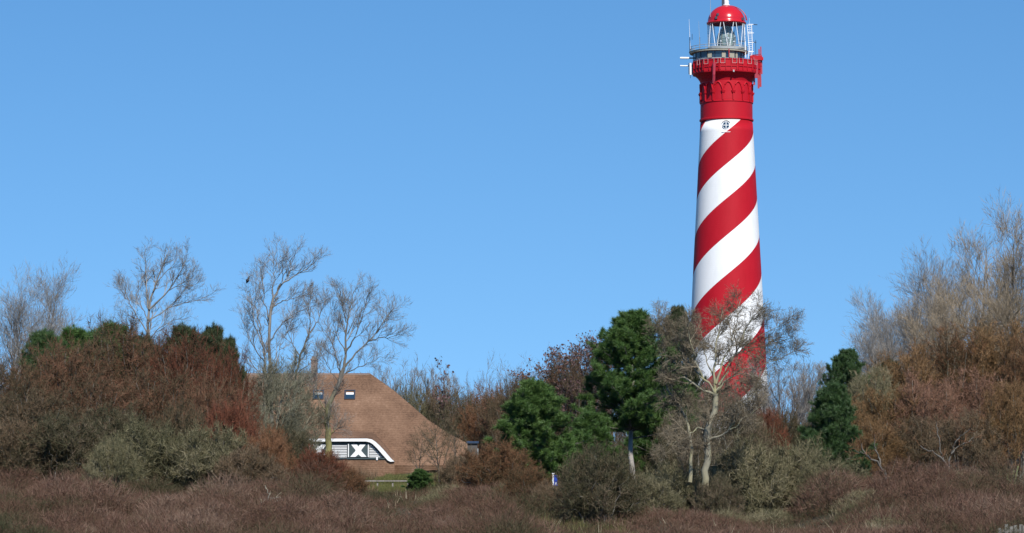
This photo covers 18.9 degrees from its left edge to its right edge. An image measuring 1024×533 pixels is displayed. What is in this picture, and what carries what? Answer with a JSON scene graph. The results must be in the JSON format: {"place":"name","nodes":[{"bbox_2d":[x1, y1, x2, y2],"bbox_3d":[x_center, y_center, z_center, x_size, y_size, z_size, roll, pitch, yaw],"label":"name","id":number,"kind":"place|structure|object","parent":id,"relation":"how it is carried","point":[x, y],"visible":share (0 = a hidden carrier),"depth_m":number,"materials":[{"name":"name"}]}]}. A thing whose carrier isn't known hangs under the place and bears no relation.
{"place":"outdoors","nodes":[
{"label":"outdoors","id":0,"kind":"place"},
{"bbox_2d":[0,0,1023,442],"label":"sky","id":1,"kind":"structure","parent":0,"point":[524,173],"materials":[{"name":"blue"}]},
{"bbox_2d":[18,488,1011,532],"bbox_3d":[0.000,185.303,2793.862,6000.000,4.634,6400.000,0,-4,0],"label":"ground","id":2,"kind":"structure","parent":0,"point":[815,518],"depth_m":116.79,"materials":[{"name":"soil"}]},
{"bbox_2d":[0,411,64,478],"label":"shrub","id":3,"kind":"object","parent":2,"relation":"on","point":[9,439],"visible":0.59,"depth_m":135.73,"materials":[{"name":"brown plant"}]},
{"bbox_2d":[0,260,65,394],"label":"bare tree","id":4,"kind":"object","parent":2,"relation":"on","point":[24,332],"visible":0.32,"depth_m":219.21,"materials":[{"name":"grey plant"}]},
{"bbox_2d":[0,344,75,424],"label":"shrub","id":5,"kind":"object","parent":2,"relation":"on","point":[11,377],"visible":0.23,"depth_m":151.50,"materials":[{"name":"brown plant"}]},
{"bbox_2d":[6,325,71,391],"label":"pine tree","id":6,"kind":"object","parent":2,"relation":"on","point":[38,336],"visible":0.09,"depth_m":181.42,"materials":[{"name":"green plant"}]},
{"bbox_2d":[0,374,83,430],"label":"shrub","id":7,"kind":"object","parent":2,"relation":"on","point":[34,405],"visible":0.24,"depth_m":144.95,"materials":[{"name":"brown plant"}]},
{"bbox_2d":[0,253,94,384],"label":"bare tree","id":8,"kind":"object","parent":2,"relation":"on","point":[57,296],"visible":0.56,"depth_m":220.56,"materials":[{"name":"grey plant"}]},
{"bbox_2d":[1,405,115,483],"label":"shrub","id":9,"kind":"object","parent":2,"relation":"on","point":[72,444],"visible":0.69,"depth_m":135.56,"materials":[{"name":"green plant"}]},
{"bbox_2d":[3,329,128,411],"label":"shrub","id":10,"kind":"object","parent":2,"relation":"on","point":[74,362],"visible":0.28,"depth_m":154.24,"materials":[{"name":"brown plant"}]},
{"bbox_2d":[56,324,94,367],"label":"pine tree","id":11,"kind":"object","parent":2,"relation":"on","point":[79,333],"visible":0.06,"depth_m":184.44,"materials":[{"name":"green plant"}]},
{"bbox_2d":[24,363,156,429],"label":"shrub","id":12,"kind":"object","parent":2,"relation":"on","point":[91,402],"visible":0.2,"depth_m":146.33,"materials":[{"name":"brown plant"}]},
{"bbox_2d":[78,317,140,373],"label":"pine tree","id":13,"kind":"object","parent":2,"relation":"on","point":[110,324],"visible":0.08,"depth_m":183.29,"materials":[{"name":"green plant"}]},
{"bbox_2d":[80,430,149,496],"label":"shrub","id":14,"kind":"object","parent":2,"relation":"on","point":[106,460],"visible":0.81,"depth_m":123.23,"materials":[{"name":"green plant"}]},
{"bbox_2d":[42,308,197,416],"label":"shrub","id":15,"kind":"object","parent":2,"relation":"on","point":[129,353],"visible":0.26,"depth_m":157.12,"materials":[{"name":"brown plant"}]},
{"bbox_2d":[74,397,172,449],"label":"shrub","id":16,"kind":"object","parent":2,"relation":"on","point":[117,420],"visible":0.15,"depth_m":139.40,"materials":[{"name":"brown plant"}]},
{"bbox_2d":[86,407,188,487],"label":"shrub","id":17,"kind":"object","parent":2,"relation":"on","point":[151,454],"visible":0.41,"depth_m":126.87,"materials":[{"name":"green plant"}]},
{"bbox_2d":[103,237,223,335],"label":"bare tree","id":18,"kind":"object","parent":2,"relation":"on","point":[149,306],"visible":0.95,"depth_m":205.37,"materials":[{"name":"grey plant"}]},
{"bbox_2d":[101,360,226,429],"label":"shrub","id":19,"kind":"object","parent":2,"relation":"on","point":[161,399],"visible":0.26,"depth_m":148.01,"materials":[{"name":"brown plant"}]},
{"bbox_2d":[154,321,200,370],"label":"pine tree","id":20,"kind":"object","parent":2,"relation":"on","point":[188,328],"visible":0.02,"depth_m":182.88,"materials":[{"name":"green plant"}]},
{"bbox_2d":[147,390,208,442],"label":"shrub","id":21,"kind":"object","parent":2,"relation":"on","point":[180,423],"visible":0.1,"depth_m":141.51,"materials":[{"name":"grey plant"}]},
{"bbox_2d":[129,316,250,417],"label":"shrub","id":22,"kind":"object","parent":2,"relation":"on","point":[188,360],"visible":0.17,"depth_m":155.50,"materials":[{"name":"brown plant"}]},
{"bbox_2d":[155,412,262,490],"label":"shrub","id":23,"kind":"object","parent":2,"relation":"on","point":[198,456],"visible":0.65,"depth_m":125.71,"materials":[{"name":"green plant"}]},
{"bbox_2d":[187,320,238,381],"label":"pine tree","id":24,"kind":"object","parent":2,"relation":"on","point":[219,336],"visible":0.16,"depth_m":181.92,"materials":[{"name":"green plant"}]},
{"bbox_2d":[166,362,264,438],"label":"shrub","id":25,"kind":"object","parent":2,"relation":"on","point":[203,399],"visible":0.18,"depth_m":146.62,"materials":[{"name":"brown plant"}]},
{"bbox_2d":[189,388,262,451],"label":"shrub","id":26,"kind":"object","parent":2,"relation":"on","point":[232,418],"visible":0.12,"depth_m":133.52,"materials":[{"name":"brown plant"}]},
{"bbox_2d":[191,339,265,437],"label":"shrub","id":27,"kind":"object","parent":2,"relation":"on","point":[218,372],"visible":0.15,"depth_m":153.73,"materials":[{"name":"brown plant"}]},
{"bbox_2d":[210,441,289,486],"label":"shrub","id":28,"kind":"object","parent":2,"relation":"on","point":[247,465],"visible":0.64,"depth_m":123.20,"materials":[{"name":"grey plant"}]},
{"bbox_2d":[246,418,299,475],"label":"shrub","id":29,"kind":"object","parent":2,"relation":"on","point":[275,446],"visible":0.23,"depth_m":130.42,"materials":[{"name":"brown plant"}]},
{"bbox_2d":[243,344,316,435],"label":"lichen tree","id":30,"kind":"object","parent":2,"relation":"on","point":[267,395],"visible":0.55,"depth_m":181.80,"materials":[{"name":"grey plant"}]},
{"bbox_2d":[231,233,332,427],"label":"bare tree","id":31,"kind":"object","parent":2,"relation":"on","point":[272,305],"visible":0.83,"depth_m":196.10,"materials":[{"name":"grey plant"}]},
{"bbox_2d":[258,419,315,462],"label":"shrub","id":32,"kind":"object","parent":2,"relation":"on","point":[298,442],"visible":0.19,"depth_m":164.33,"materials":[{"name":"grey plant"}]},
{"bbox_2d":[251,356,329,451],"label":"lichen tree","id":33,"kind":"object","parent":2,"relation":"on","point":[276,411],"visible":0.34,"depth_m":186.18,"materials":[{"name":"grey plant"}]},
{"bbox_2d":[274,280,335,414],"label":"bare tree","id":34,"kind":"object","parent":2,"relation":"on","point":[308,336],"visible":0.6,"depth_m":212.14,"materials":[{"name":"grey plant"}]},
{"bbox_2d":[274,379,339,452],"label":"lichen tree","id":35,"kind":"object","parent":2,"relation":"on","point":[323,416],"visible":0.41,"depth_m":189.64,"materials":[{"name":"grey plant"}]},
{"bbox_2d":[291,444,351,490],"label":"shrub","id":36,"kind":"object","parent":2,"relation":"on","point":[313,456],"visible":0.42,"depth_m":129.33,"materials":[{"name":"brown plant"}]},
{"bbox_2d":[333,465,369,496],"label":"shrub","id":37,"kind":"object","parent":2,"relation":"on","point":[355,478],"visible":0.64,"depth_m":129.32,"materials":[{"name":"brown plant"}]},
{"bbox_2d":[244,356,466,476],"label":"farmhouse","id":38,"kind":"object","parent":2,"relation":"on","point":[386,422],"visible":0.38,"depth_m":241.82,"materials":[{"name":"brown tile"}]},
{"bbox_2d":[302,271,416,457],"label":"bare tree","id":39,"kind":"object","parent":2,"relation":"on","point":[328,433],"visible":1,"depth_m":189.93,"materials":[{"name":"grey plant"}]},
{"bbox_2d":[365,471,442,492],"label":"dune grass","id":40,"kind":"structure","parent":2,"relation":"on","point":[385,485],"depth_m":198.34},
{"bbox_2d":[394,373,433,474],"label":"shrub","id":41,"kind":"object","parent":2,"relation":"on","point":[411,400],"visible":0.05,"depth_m":263.72,"materials":[{"name":"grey plant"}]},
{"bbox_2d":[401,468,436,493],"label":"juniper bush","id":42,"kind":"object","parent":2,"relation":"on","point":[419,478],"visible":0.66,"depth_m":155.22,"materials":[{"name":"green plant"}]},
{"bbox_2d":[410,409,457,479],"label":"sapling","id":43,"kind":"object","parent":2,"relation":"on","point":[433,440],"visible":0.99,"depth_m":195.82,"materials":[{"name":"brown plant"}]},
{"bbox_2d":[428,446,478,489],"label":"shrub","id":44,"kind":"object","parent":2,"relation":"on","point":[447,475],"visible":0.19,"depth_m":139.26,"materials":[{"name":"brown plant"}]},
{"bbox_2d":[427,379,488,438],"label":"shrub","id":45,"kind":"object","parent":2,"relation":"on","point":[462,401],"visible":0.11,"depth_m":260.95,"materials":[{"name":"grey plant"}]},
{"bbox_2d":[451,379,511,455],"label":"shrub","id":46,"kind":"object","parent":2,"relation":"on","point":[468,422],"visible":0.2,"depth_m":257.18,"materials":[{"name":"brown plant"}]},
{"bbox_2d":[476,372,519,453],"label":"shrub","id":47,"kind":"object","parent":2,"relation":"on","point":[492,417],"visible":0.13,"depth_m":248.97,"materials":[{"name":"brown plant"}]},
{"bbox_2d":[453,435,545,491],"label":"shrub","id":48,"kind":"object","parent":2,"relation":"on","point":[489,467],"visible":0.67,"depth_m":132.17,"materials":[{"name":"brown plant"}]},
{"bbox_2d":[0,476,1016,532],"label":"heath","id":49,"kind":"object","parent":2,"relation":"on","point":[738,524],"visible":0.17,"depth_m":113.93,"materials":[{"name":"plant"}]},
{"bbox_2d":[13,466,1009,532],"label":"olive bushes","id":50,"kind":"object","parent":2,"relation":"on","point":[767,514],"visible":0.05,"depth_m":117.53,"materials":[{"name":"plant"}]},
{"bbox_2d":[0,458,1023,532],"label":"heath bushes","id":51,"kind":"object","parent":2,"relation":"on","point":[443,519],"visible":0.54,"depth_m":106.35,"materials":[{"name":"plant"}]},
{"bbox_2d":[0,453,1023,528],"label":"tall scrub","id":52,"kind":"object","parent":2,"relation":"on","point":[300,482],"visible":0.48,"depth_m":116.42,"materials":[{"name":"plant"}]},
{"bbox_2d":[496,461,554,501],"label":"shrub","id":53,"kind":"object","parent":2,"relation":"on","point":[525,478],"visible":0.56,"depth_m":127.28,"materials":[{"name":"brown plant"}]},
{"bbox_2d":[245,348,828,446],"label":"woodland","id":54,"kind":"object","parent":2,"relation":"on","point":[793,401],"visible":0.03,"depth_m":305.85,"materials":[{"name":"plant"}]},
{"bbox_2d":[498,347,578,447],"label":"brown leaf tree","id":55,"kind":"object","parent":2,"relation":"on","point":[524,377],"visible":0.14,"depth_m":208.77,"materials":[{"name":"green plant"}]},
{"bbox_2d":[482,376,597,481],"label":"pine tree","id":56,"kind":"object","parent":2,"relation":"on","point":[534,416],"visible":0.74,"depth_m":154.75,"materials":[{"name":"green plant"}]},
{"bbox_2d":[526,479,568,512],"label":"shrub","id":57,"kind":"object","parent":2,"relation":"on","point":[547,490],"visible":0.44,"depth_m":123.31,"materials":[{"name":"brown plant"}]},
{"bbox_2d":[525,336,613,447],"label":"brown leaf tree","id":58,"kind":"object","parent":2,"relation":"on","point":[577,389],"visible":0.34,"depth_m":204.25,"materials":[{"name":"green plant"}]},
{"bbox_2d":[535,330,619,436],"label":"brown leaf tree","id":59,"kind":"object","parent":2,"relation":"on","point":[581,341],"visible":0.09,"depth_m":211.75,"materials":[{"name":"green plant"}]},
{"bbox_2d":[565,409,629,473],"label":"pine tree","id":60,"kind":"object","parent":2,"relation":"on","point":[589,422],"visible":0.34,"depth_m":160.84,"materials":[{"name":"green plant"}]},
{"bbox_2d":[549,432,655,526],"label":"shrub","id":61,"kind":"object","parent":2,"relation":"on","point":[599,485],"visible":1,"depth_m":115.00,"materials":[{"name":"green plant"}]},
{"bbox_2d":[569,307,696,475],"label":"pine tree","id":62,"kind":"object","parent":2,"relation":"on","point":[622,345],"visible":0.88,"depth_m":164.20,"materials":[{"name":"green plant"}]},
{"bbox_2d":[619,467,685,518],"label":"shrub","id":63,"kind":"object","parent":2,"relation":"on","point":[660,496],"visible":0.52,"depth_m":117.17,"materials":[{"name":"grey plant"}]},
{"bbox_2d":[614,361,714,477],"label":"tree","id":64,"kind":"object","parent":2,"relation":"on","point":[642,449],"visible":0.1,"depth_m":175.09,"materials":[{"name":"green plant"}]},
{"bbox_2d":[637,455,701,512],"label":"shrub","id":65,"kind":"object","parent":2,"relation":"on","point":[680,480],"visible":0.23,"depth_m":123.14,"materials":[{"name":"grey plant"}]},
{"bbox_2d":[638,415,703,481],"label":"shrub","id":66,"kind":"object","parent":2,"relation":"on","point":[654,460],"visible":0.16,"depth_m":157.18,"materials":[{"name":"grey plant"}]},
{"bbox_2d":[658,304,707,405],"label":"tree","id":67,"kind":"object","parent":2,"relation":"on","point":[696,380],"visible":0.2,"depth_m":177.62,"materials":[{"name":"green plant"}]},
{"bbox_2d":[650,381,740,478],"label":"lichen tree","id":68,"kind":"object","parent":2,"relation":"on","point":[697,457],"visible":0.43,"depth_m":149.99,"materials":[{"name":"grey plant"}]},
{"bbox_2d":[688,471,747,518],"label":"shrub","id":69,"kind":"object","parent":2,"relation":"on","point":[718,498],"visible":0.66,"depth_m":120.28,"materials":[{"name":"grey plant"}]},
{"bbox_2d":[680,371,765,467],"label":"lichen tree","id":70,"kind":"object","parent":2,"relation":"on","point":[723,397],"visible":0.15,"depth_m":156.86,"materials":[{"name":"grey plant"}]},
{"bbox_2d":[680,0,767,435],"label":"lighthouse","id":71,"kind":"object","parent":2,"relation":"on","point":[724,72],"visible":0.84,"depth_m":358.64,"materials":[{"name":"paint"}]},
{"bbox_2d":[642,282,814,506],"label":"bare tree","id":72,"kind":"object","parent":2,"relation":"on","point":[714,392],"visible":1,"depth_m":122.06,"materials":[{"name":"grey plant"}]},
{"bbox_2d":[696,382,771,468],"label":"lichen tree","id":73,"kind":"object","parent":2,"relation":"on","point":[755,439],"visible":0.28,"depth_m":151.47,"materials":[{"name":"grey plant"}]},
{"bbox_2d":[713,414,782,460],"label":"shrub","id":74,"kind":"object","parent":2,"relation":"on","point":[765,435],"visible":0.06,"depth_m":159.15,"materials":[{"name":"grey plant"}]},
{"bbox_2d":[694,434,805,516],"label":"shrub","id":75,"kind":"object","parent":2,"relation":"on","point":[757,491],"visible":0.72,"depth_m":123.75,"materials":[{"name":"green plant"}]},
{"bbox_2d":[602,496,909,532],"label":"heath hummocks","id":76,"kind":"structure","parent":2,"relation":"on","point":[700,515],"depth_m":111.53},
{"bbox_2d":[756,397,793,454],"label":"shrub","id":77,"kind":"object","parent":2,"relation":"on","point":[784,434],"visible":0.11,"depth_m":171.45,"materials":[{"name":"brown plant"}]},
{"bbox_2d":[743,356,826,431],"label":"upright tree","id":78,"kind":"object","parent":2,"relation":"on","point":[801,408],"visible":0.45,"depth_m":298.25,"materials":[{"name":"grey plant"}]},
{"bbox_2d":[772,403,809,448],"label":"shrub","id":79,"kind":"object","parent":2,"relation":"on","point":[791,430],"visible":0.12,"depth_m":175.15,"materials":[{"name":"grey plant"}]},
{"bbox_2d":[761,430,833,514],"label":"shrub","id":80,"kind":"object","parent":2,"relation":"on","point":[797,454],"visible":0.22,"depth_m":125.08,"materials":[{"name":"green plant"}]},
{"bbox_2d":[784,451,872,507],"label":"shrub","id":81,"kind":"object","parent":2,"relation":"on","point":[810,467],"visible":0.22,"depth_m":123.24,"materials":[{"name":"grey plant"}]},
{"bbox_2d":[790,379,877,476],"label":"pine tree","id":82,"kind":"object","parent":2,"relation":"on","point":[831,415],"visible":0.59,"depth_m":140.12,"materials":[{"name":"green plant"}]},
{"bbox_2d":[816,346,870,411],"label":"pine tree","id":83,"kind":"object","parent":2,"relation":"on","point":[846,360],"visible":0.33,"depth_m":155.57,"materials":[{"name":"green plant"}]},
{"bbox_2d":[845,361,899,424],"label":"shrub","id":84,"kind":"object","parent":2,"relation":"on","point":[859,387],"visible":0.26,"depth_m":153.25,"materials":[{"name":"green plant"}]},
{"bbox_2d":[841,316,908,387],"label":"bare tree","id":85,"kind":"object","parent":2,"relation":"on","point":[868,353],"visible":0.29,"depth_m":189.72,"materials":[{"name":"brown plant"}]},
{"bbox_2d":[851,412,917,479],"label":"shrub","id":86,"kind":"object","parent":2,"relation":"on","point":[883,451],"visible":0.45,"depth_m":145.29,"materials":[{"name":"brown plant"}]},
{"bbox_2d":[845,280,933,368],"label":"bare tree","id":87,"kind":"object","parent":2,"relation":"on","point":[869,306],"visible":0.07,"depth_m":199.72,"materials":[{"name":"brown plant"}]},
{"bbox_2d":[852,384,930,476],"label":"shrub","id":88,"kind":"object","parent":2,"relation":"on","point":[878,406],"visible":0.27,"depth_m":151.29,"materials":[{"name":"brown plant"}]},
{"bbox_2d":[858,292,943,371],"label":"bare tree","id":89,"kind":"object","parent":2,"relation":"on","point":[892,328],"visible":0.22,"depth_m":192.09,"materials":[{"name":"brown plant"}]},
{"bbox_2d":[863,338,941,482],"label":"shrub","id":90,"kind":"object","parent":2,"relation":"on","point":[922,374],"visible":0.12,"depth_m":160.71,"materials":[{"name":"brown plant"}]},
{"bbox_2d":[890,235,951,364],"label":"bare tree","id":91,"kind":"object","parent":2,"relation":"on","point":[918,283],"visible":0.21,"depth_m":206.40,"materials":[{"name":"brown plant"}]},
{"bbox_2d":[878,367,965,466],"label":"shrub","id":92,"kind":"object","parent":2,"relation":"on","point":[937,403],"visible":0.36,"depth_m":150.36,"materials":[{"name":"brown plant"}]},
{"bbox_2d":[886,412,962,477],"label":"shrub","id":93,"kind":"object","parent":2,"relation":"on","point":[920,432],"visible":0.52,"depth_m":146.07,"materials":[{"name":"brown plant"}]},
{"bbox_2d":[886,261,970,376],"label":"bare tree","id":94,"kind":"object","parent":2,"relation":"on","point":[913,301],"visible":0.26,"depth_m":191.70,"materials":[{"name":"brown plant"}]},
{"bbox_2d":[892,290,989,384],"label":"bare tree","id":95,"kind":"object","parent":2,"relation":"on","point":[930,326],"visible":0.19,"depth_m":177.57,"materials":[{"name":"brown plant"}]},
{"bbox_2d":[901,242,983,365],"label":"bare tree","id":96,"kind":"object","parent":2,"relation":"on","point":[936,273],"visible":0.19,"depth_m":198.00,"materials":[{"name":"brown plant"}]},
{"bbox_2d":[912,409,982,469],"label":"thicket tree","id":97,"kind":"object","parent":2,"relation":"on","point":[953,450],"visible":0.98,"depth_m":135.80,"materials":[{"name":"brown plant"}]},
{"bbox_2d":[897,320,998,467],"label":"shrub","id":98,"kind":"object","parent":2,"relation":"on","point":[942,362],"visible":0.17,"depth_m":162.30,"materials":[{"name":"brown plant"}]},
{"bbox_2d":[919,406,1015,477],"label":"shrub","id":99,"kind":"object","parent":2,"relation":"on","point":[966,452],"visible":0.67,"depth_m":141.31,"materials":[{"name":"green plant"}]},
{"bbox_2d":[917,365,1023,472],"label":"shrub","id":100,"kind":"object","parent":2,"relation":"on","point":[980,388],"visible":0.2,"depth_m":152.46,"materials":[{"name":"brown plant"}]},
{"bbox_2d":[924,217,1023,365],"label":"bare tree","id":101,"kind":"object","parent":2,"relation":"on","point":[985,275],"visible":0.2,"depth_m":196.33,"materials":[{"name":"brown plant"}]},
{"bbox_2d":[928,273,1023,378],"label":"bare tree","id":102,"kind":"object","parent":2,"relation":"on","point":[1001,321],"visible":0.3,"depth_m":175.73,"materials":[{"name":"brown plant"}]},
{"bbox_2d":[937,311,1023,471],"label":"shrub","id":103,"kind":"object","parent":2,"relation":"on","point":[992,359],"visible":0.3,"depth_m":163.16,"materials":[{"name":"brown plant"}]},
{"bbox_2d":[946,204,1023,335],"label":"bare tree","id":104,"kind":"object","parent":2,"relation":"on","point":[966,262],"visible":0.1,"depth_m":204.53,"materials":[{"name":"brown plant"}]},
{"bbox_2d":[968,187,1023,461],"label":"bare tree","id":105,"kind":"object","parent":2,"relation":"on","point":[1012,274],"visible":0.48,"depth_m":187.15,"materials":[{"name":"brown plant"}]},
{"bbox_2d":[971,378,1023,486],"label":"shrub","id":106,"kind":"object","parent":2,"relation":"on","point":[1010,425],"visible":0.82,"depth_m":142.30,"materials":[{"name":"brown plant"}]},
{"bbox_2d":[986,334,1023,475],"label":"shrub","id":107,"kind":"object","parent":2,"relation":"on","point":[1011,373],"visible":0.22,"depth_m":157.61,"materials":[{"name":"brown plant"}]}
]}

